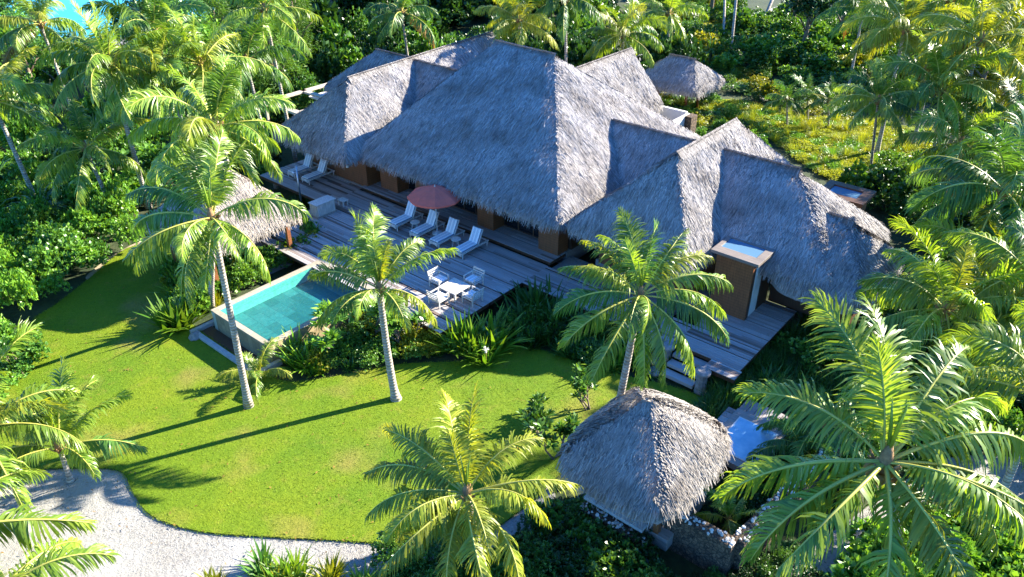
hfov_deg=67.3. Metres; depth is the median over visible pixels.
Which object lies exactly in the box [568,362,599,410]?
plumeria
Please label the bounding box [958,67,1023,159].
coconut palm
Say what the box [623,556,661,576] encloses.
leafy shrub
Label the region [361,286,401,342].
plumeria
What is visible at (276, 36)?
ironwood tree
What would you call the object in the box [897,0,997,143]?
coconut palm
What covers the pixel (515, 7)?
coconut palm
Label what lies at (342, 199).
side table
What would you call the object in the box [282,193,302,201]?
spider lily
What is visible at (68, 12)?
lagoon
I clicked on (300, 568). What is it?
rosette plant
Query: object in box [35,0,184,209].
coconut palm
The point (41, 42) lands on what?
palm tree
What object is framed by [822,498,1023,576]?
shrubbery
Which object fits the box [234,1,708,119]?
woodland
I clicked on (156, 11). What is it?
coconut palm
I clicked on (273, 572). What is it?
rosette plant
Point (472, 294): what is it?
armchair
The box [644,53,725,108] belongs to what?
garden pavilion
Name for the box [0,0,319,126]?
woodland
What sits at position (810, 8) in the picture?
broadleaf tree
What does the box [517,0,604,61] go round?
coconut palm
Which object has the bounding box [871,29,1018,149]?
coconut palm
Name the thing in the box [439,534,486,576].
leafy shrub
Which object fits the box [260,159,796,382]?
deck
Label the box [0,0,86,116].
coconut palm
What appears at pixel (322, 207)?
towel cabinet
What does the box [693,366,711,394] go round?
stone post
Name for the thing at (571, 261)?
deck
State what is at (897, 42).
broadleaf tree
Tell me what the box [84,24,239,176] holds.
coconut palm
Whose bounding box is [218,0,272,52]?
ironwood tree
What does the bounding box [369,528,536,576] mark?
shrubbery
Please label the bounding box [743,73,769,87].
leafy shrub
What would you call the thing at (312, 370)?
spider lily
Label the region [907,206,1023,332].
coconut palm
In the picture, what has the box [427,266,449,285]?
armchair
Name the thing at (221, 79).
coconut palm
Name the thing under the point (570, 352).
ground cover
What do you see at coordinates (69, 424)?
coconut palm
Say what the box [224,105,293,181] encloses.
shrubbery
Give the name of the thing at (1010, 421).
shrubbery
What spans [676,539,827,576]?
shrubbery
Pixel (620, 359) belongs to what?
spider lily
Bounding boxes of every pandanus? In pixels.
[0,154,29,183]
[4,180,74,226]
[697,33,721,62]
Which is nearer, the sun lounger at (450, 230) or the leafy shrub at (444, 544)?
the leafy shrub at (444, 544)
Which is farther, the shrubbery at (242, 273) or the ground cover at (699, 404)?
the shrubbery at (242, 273)
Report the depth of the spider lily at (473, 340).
33.20 m
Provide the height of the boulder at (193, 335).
0.508 m
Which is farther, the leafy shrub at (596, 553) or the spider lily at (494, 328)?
the spider lily at (494, 328)
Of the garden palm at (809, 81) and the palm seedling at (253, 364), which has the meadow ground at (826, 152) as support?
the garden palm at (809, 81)
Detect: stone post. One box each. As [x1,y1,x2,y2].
[663,341,675,367]
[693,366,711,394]
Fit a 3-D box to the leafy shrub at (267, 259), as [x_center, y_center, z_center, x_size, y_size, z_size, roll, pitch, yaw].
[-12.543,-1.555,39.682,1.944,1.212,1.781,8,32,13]
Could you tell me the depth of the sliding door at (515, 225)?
40.85 m
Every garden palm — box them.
[746,403,860,497]
[753,379,878,495]
[761,79,811,124]
[781,73,830,121]
[803,77,850,125]
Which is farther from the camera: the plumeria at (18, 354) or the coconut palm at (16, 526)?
the plumeria at (18, 354)
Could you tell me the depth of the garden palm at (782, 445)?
26.45 m
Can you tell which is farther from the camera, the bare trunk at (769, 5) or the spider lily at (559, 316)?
the bare trunk at (769, 5)
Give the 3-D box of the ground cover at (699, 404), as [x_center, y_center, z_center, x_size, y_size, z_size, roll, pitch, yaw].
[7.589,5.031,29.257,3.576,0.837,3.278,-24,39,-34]
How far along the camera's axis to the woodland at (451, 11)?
82.58 m
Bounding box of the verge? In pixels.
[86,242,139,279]
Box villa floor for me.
[311,165,710,313]
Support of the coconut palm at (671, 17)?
on the ground at (676, 564)
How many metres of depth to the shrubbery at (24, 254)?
40.53 m
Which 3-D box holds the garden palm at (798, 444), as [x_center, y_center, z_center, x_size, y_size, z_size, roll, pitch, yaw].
[10.857,4.985,27.125,4.129,3.214,4.272,-13,34,-20]
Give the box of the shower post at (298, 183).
[292,165,302,208]
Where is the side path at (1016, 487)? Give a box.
[785,455,1023,575]
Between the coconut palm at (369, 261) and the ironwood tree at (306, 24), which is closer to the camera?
the coconut palm at (369, 261)
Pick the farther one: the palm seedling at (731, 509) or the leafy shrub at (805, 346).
the leafy shrub at (805, 346)
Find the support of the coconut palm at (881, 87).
on the ground at (676, 564)
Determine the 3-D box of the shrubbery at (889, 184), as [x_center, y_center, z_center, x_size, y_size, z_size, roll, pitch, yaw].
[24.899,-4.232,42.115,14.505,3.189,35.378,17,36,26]
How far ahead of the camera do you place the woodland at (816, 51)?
71.44 m
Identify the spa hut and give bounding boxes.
[555,386,734,550]
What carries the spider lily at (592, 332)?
on the ground at (676, 564)
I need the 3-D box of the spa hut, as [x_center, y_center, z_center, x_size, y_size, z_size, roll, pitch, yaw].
[4.195,5.534,24.337,4.645,5.131,5.614,24,39,33]
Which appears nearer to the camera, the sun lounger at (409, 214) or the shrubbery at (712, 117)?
the sun lounger at (409, 214)
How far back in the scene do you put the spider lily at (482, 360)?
32.75 m
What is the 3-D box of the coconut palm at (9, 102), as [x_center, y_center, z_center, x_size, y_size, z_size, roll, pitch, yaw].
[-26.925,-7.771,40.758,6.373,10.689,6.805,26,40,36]
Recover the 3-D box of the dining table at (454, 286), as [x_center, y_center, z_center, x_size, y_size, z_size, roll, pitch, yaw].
[-2.667,0.068,35.819,1.080,0.445,1.080,24,39,33]
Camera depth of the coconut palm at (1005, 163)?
31.41 m
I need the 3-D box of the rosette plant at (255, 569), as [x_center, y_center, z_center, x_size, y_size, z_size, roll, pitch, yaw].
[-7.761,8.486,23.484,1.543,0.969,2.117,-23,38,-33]
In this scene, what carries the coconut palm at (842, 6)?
on the garden path at (753, 88)
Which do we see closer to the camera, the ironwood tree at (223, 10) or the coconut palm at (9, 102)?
the coconut palm at (9, 102)
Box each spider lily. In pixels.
[134,286,216,336]
[153,264,198,300]
[273,322,330,375]
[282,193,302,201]
[294,357,333,378]
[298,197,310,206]
[424,310,508,357]
[430,302,534,354]
[452,333,516,367]
[485,282,552,336]
[497,273,569,321]
[523,290,580,335]
[550,302,620,349]
[576,332,637,369]
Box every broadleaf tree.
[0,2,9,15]
[0,3,51,91]
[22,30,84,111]
[781,0,845,41]
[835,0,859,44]
[846,1,904,76]
[893,23,941,78]
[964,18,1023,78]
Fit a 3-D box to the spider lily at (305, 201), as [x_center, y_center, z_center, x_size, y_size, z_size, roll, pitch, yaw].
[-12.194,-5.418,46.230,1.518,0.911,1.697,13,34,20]
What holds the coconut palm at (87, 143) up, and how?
on the ground at (676, 564)
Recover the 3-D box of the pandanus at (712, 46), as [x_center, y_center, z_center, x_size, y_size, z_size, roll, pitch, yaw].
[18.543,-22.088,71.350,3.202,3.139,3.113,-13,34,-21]
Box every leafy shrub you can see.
[259,246,285,271]
[336,324,373,358]
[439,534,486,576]
[585,544,629,576]
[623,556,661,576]
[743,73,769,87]
[751,80,781,99]
[769,331,791,349]
[787,336,836,372]
[875,147,910,171]
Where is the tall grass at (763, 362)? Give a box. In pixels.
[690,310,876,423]
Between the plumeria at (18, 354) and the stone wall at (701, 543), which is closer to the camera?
the stone wall at (701, 543)
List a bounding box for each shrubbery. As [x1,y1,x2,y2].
[0,57,209,204]
[0,141,144,334]
[0,322,52,397]
[158,217,324,317]
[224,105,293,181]
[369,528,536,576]
[509,493,676,576]
[659,91,771,146]
[666,101,750,133]
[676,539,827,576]
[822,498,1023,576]
[826,369,1023,507]
[836,135,1023,421]
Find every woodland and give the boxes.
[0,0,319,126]
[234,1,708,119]
[350,0,500,41]
[652,0,1023,93]
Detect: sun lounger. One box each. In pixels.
[287,153,318,178]
[301,159,334,184]
[388,200,423,230]
[409,209,444,237]
[429,216,464,248]
[452,226,488,259]
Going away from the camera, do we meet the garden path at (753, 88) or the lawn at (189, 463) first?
the lawn at (189, 463)
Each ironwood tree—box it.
[195,0,234,34]
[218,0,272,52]
[235,0,315,105]
[269,0,330,65]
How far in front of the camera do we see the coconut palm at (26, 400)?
25.28 m
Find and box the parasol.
[407,184,461,235]
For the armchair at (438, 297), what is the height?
0.774 m
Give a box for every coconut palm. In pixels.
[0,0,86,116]
[0,45,69,223]
[0,317,89,514]
[0,355,148,483]
[0,467,98,551]
[0,536,121,576]
[16,99,150,219]
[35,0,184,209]
[76,0,210,168]
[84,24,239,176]
[122,123,312,408]
[123,3,272,167]
[124,51,300,311]
[191,17,307,188]
[208,0,322,162]
[307,202,459,401]
[361,380,583,576]
[362,0,438,55]
[473,0,559,50]
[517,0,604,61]
[552,205,733,397]
[579,0,668,67]
[632,0,707,48]
[711,288,1023,576]
[812,0,903,83]
[825,57,932,171]
[839,0,972,152]
[855,214,1023,402]
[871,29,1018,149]
[893,92,1016,215]
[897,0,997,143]
[899,0,1023,175]
[901,100,1023,276]
[903,300,1023,488]
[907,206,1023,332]
[933,217,1023,388]
[935,40,1023,167]
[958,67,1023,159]
[967,0,1023,128]
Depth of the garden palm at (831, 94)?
55.70 m
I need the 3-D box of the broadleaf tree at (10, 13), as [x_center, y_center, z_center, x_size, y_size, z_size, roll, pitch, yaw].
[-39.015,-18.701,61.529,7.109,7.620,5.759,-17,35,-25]
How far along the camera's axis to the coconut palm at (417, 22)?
61.92 m
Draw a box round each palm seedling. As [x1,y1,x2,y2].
[215,337,292,400]
[693,485,760,535]
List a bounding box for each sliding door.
[408,178,414,189]
[453,199,476,214]
[504,212,538,238]
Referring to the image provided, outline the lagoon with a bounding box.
[6,0,205,39]
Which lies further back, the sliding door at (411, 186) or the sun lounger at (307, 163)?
the sun lounger at (307, 163)
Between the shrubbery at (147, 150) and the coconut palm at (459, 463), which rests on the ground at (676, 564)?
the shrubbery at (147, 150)
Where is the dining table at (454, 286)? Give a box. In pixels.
[438,278,470,301]
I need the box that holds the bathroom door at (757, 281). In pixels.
[748,266,760,315]
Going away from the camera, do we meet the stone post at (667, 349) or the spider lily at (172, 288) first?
the stone post at (667, 349)
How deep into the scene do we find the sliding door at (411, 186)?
45.46 m
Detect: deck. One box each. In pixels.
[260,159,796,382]
[552,256,679,315]
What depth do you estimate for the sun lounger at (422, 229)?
40.96 m
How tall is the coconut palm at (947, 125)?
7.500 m
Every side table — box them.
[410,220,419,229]
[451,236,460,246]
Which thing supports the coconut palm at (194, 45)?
on the ground at (676, 564)
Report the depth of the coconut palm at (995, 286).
27.31 m
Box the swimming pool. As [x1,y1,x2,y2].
[190,260,376,370]
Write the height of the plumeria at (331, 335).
2.055 m
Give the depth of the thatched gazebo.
37.34 m
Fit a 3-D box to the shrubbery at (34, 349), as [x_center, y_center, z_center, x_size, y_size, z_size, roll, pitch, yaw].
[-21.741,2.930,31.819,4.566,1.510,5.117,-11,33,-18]
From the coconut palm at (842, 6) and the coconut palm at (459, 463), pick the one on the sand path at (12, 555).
the coconut palm at (459, 463)
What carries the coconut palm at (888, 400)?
on the ground at (676, 564)
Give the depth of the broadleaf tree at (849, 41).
67.13 m
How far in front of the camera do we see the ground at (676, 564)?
38.98 m
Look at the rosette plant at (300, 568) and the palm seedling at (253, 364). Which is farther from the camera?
the palm seedling at (253, 364)
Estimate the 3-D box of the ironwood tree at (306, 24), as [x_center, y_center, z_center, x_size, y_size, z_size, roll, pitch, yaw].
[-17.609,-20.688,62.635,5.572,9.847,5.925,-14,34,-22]
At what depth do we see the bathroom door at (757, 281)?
33.97 m
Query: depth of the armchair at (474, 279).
36.38 m
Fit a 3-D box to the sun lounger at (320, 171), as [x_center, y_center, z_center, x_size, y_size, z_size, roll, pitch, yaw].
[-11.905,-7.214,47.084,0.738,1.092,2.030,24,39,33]
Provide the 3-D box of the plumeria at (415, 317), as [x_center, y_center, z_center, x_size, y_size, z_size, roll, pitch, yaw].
[-4.853,1.785,33.483,3.032,2.019,1.776,-15,35,-23]
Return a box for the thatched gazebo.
[145,167,302,297]
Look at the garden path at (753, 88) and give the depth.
65.95 m
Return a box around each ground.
[0,0,1023,576]
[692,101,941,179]
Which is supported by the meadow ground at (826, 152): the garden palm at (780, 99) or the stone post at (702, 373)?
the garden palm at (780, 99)
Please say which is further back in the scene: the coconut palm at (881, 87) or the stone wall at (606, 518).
the coconut palm at (881, 87)
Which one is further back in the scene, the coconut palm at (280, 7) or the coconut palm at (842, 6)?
the coconut palm at (842, 6)
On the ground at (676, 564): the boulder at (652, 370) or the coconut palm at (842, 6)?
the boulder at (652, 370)
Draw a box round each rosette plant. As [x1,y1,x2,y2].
[195,565,229,576]
[236,537,282,576]
[258,543,316,576]
[259,556,303,576]
[304,548,351,576]
[347,555,381,576]
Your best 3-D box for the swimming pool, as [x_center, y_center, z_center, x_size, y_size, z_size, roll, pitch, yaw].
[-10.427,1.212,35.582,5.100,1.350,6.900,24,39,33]
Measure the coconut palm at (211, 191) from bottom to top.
11.213 m
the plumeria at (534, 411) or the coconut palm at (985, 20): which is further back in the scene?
the coconut palm at (985, 20)
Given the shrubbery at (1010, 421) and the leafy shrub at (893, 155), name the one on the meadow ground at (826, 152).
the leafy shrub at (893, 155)
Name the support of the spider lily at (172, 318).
on the lawn at (189, 463)
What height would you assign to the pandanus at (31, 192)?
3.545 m
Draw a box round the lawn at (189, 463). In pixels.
[0,246,698,546]
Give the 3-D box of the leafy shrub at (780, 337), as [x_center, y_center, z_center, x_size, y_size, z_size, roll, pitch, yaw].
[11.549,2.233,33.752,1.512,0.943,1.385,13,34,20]
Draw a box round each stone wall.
[579,501,647,545]
[661,435,841,575]
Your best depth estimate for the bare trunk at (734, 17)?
72.97 m
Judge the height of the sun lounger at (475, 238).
1.092 m
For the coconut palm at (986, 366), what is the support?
on the ground at (676, 564)
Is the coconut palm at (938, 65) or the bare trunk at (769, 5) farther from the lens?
the bare trunk at (769, 5)
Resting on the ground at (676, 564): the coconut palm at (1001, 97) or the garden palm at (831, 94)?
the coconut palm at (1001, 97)
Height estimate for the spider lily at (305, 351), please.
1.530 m
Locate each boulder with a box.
[188,330,200,340]
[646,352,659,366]
[647,366,659,376]
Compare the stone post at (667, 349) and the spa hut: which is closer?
the spa hut
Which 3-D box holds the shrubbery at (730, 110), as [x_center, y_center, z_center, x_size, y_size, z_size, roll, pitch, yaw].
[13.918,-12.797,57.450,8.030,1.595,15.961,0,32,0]
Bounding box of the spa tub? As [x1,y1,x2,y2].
[717,399,787,476]
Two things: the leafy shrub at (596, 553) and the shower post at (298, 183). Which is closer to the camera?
the leafy shrub at (596, 553)
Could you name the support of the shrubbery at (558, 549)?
on the ground at (676, 564)
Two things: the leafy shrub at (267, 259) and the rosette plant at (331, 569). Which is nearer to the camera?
the rosette plant at (331, 569)
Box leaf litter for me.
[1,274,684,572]
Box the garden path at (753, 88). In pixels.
[638,54,891,105]
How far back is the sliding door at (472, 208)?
42.98 m
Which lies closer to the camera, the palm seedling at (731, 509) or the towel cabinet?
the palm seedling at (731, 509)
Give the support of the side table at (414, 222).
on the deck at (504, 268)
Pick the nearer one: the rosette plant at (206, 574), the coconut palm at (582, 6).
the rosette plant at (206, 574)
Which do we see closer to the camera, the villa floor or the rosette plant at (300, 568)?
the rosette plant at (300, 568)
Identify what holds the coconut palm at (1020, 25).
on the ground at (676, 564)
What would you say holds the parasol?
on the deck at (504, 268)
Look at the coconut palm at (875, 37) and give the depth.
47.99 m
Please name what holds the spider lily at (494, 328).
on the lawn at (189, 463)
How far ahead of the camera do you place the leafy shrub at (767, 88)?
62.83 m
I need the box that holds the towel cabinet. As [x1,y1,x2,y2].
[308,195,336,219]
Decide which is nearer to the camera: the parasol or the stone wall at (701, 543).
the stone wall at (701, 543)
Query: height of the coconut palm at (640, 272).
9.714 m
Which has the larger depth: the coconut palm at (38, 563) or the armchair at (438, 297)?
the armchair at (438, 297)
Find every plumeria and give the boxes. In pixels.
[0,335,25,374]
[305,298,361,351]
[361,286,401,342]
[367,310,435,347]
[514,391,555,434]
[522,411,580,459]
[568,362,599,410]
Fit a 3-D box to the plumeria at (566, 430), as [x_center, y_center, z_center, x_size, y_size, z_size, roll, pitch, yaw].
[1.735,5.407,27.464,2.566,2.135,1.503,-10,33,-15]
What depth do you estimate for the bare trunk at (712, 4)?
87.57 m
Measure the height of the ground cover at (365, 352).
1.384 m
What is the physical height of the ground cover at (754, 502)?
1.202 m
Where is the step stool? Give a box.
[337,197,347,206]
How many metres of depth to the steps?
31.84 m
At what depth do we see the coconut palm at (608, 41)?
59.01 m
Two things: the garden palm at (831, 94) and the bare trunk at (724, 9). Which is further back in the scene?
the bare trunk at (724, 9)
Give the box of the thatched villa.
[264,31,904,340]
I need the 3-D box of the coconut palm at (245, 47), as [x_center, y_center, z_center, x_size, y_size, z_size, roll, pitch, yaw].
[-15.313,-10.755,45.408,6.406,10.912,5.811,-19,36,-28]
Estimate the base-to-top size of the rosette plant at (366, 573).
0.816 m
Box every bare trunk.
[709,0,713,14]
[722,0,725,33]
[730,0,736,50]
[765,0,773,11]
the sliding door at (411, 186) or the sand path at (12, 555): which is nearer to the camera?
the sand path at (12, 555)
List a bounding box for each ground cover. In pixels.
[281,308,494,372]
[493,291,682,382]
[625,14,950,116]
[695,389,726,419]
[701,388,867,532]
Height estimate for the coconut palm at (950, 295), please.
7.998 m
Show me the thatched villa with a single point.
(551, 152)
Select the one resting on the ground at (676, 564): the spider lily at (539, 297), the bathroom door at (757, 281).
the spider lily at (539, 297)
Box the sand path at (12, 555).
[0,469,554,576]
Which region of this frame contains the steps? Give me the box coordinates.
[662,351,707,388]
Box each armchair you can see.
[426,287,449,308]
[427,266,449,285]
[462,286,484,306]
[463,266,484,289]
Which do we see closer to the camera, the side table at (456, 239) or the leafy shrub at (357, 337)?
the leafy shrub at (357, 337)
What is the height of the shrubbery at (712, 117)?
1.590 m
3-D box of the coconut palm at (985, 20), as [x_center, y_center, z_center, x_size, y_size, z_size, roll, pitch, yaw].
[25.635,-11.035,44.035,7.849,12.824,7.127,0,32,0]
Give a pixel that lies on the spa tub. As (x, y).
(741, 423)
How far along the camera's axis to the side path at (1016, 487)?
26.79 m

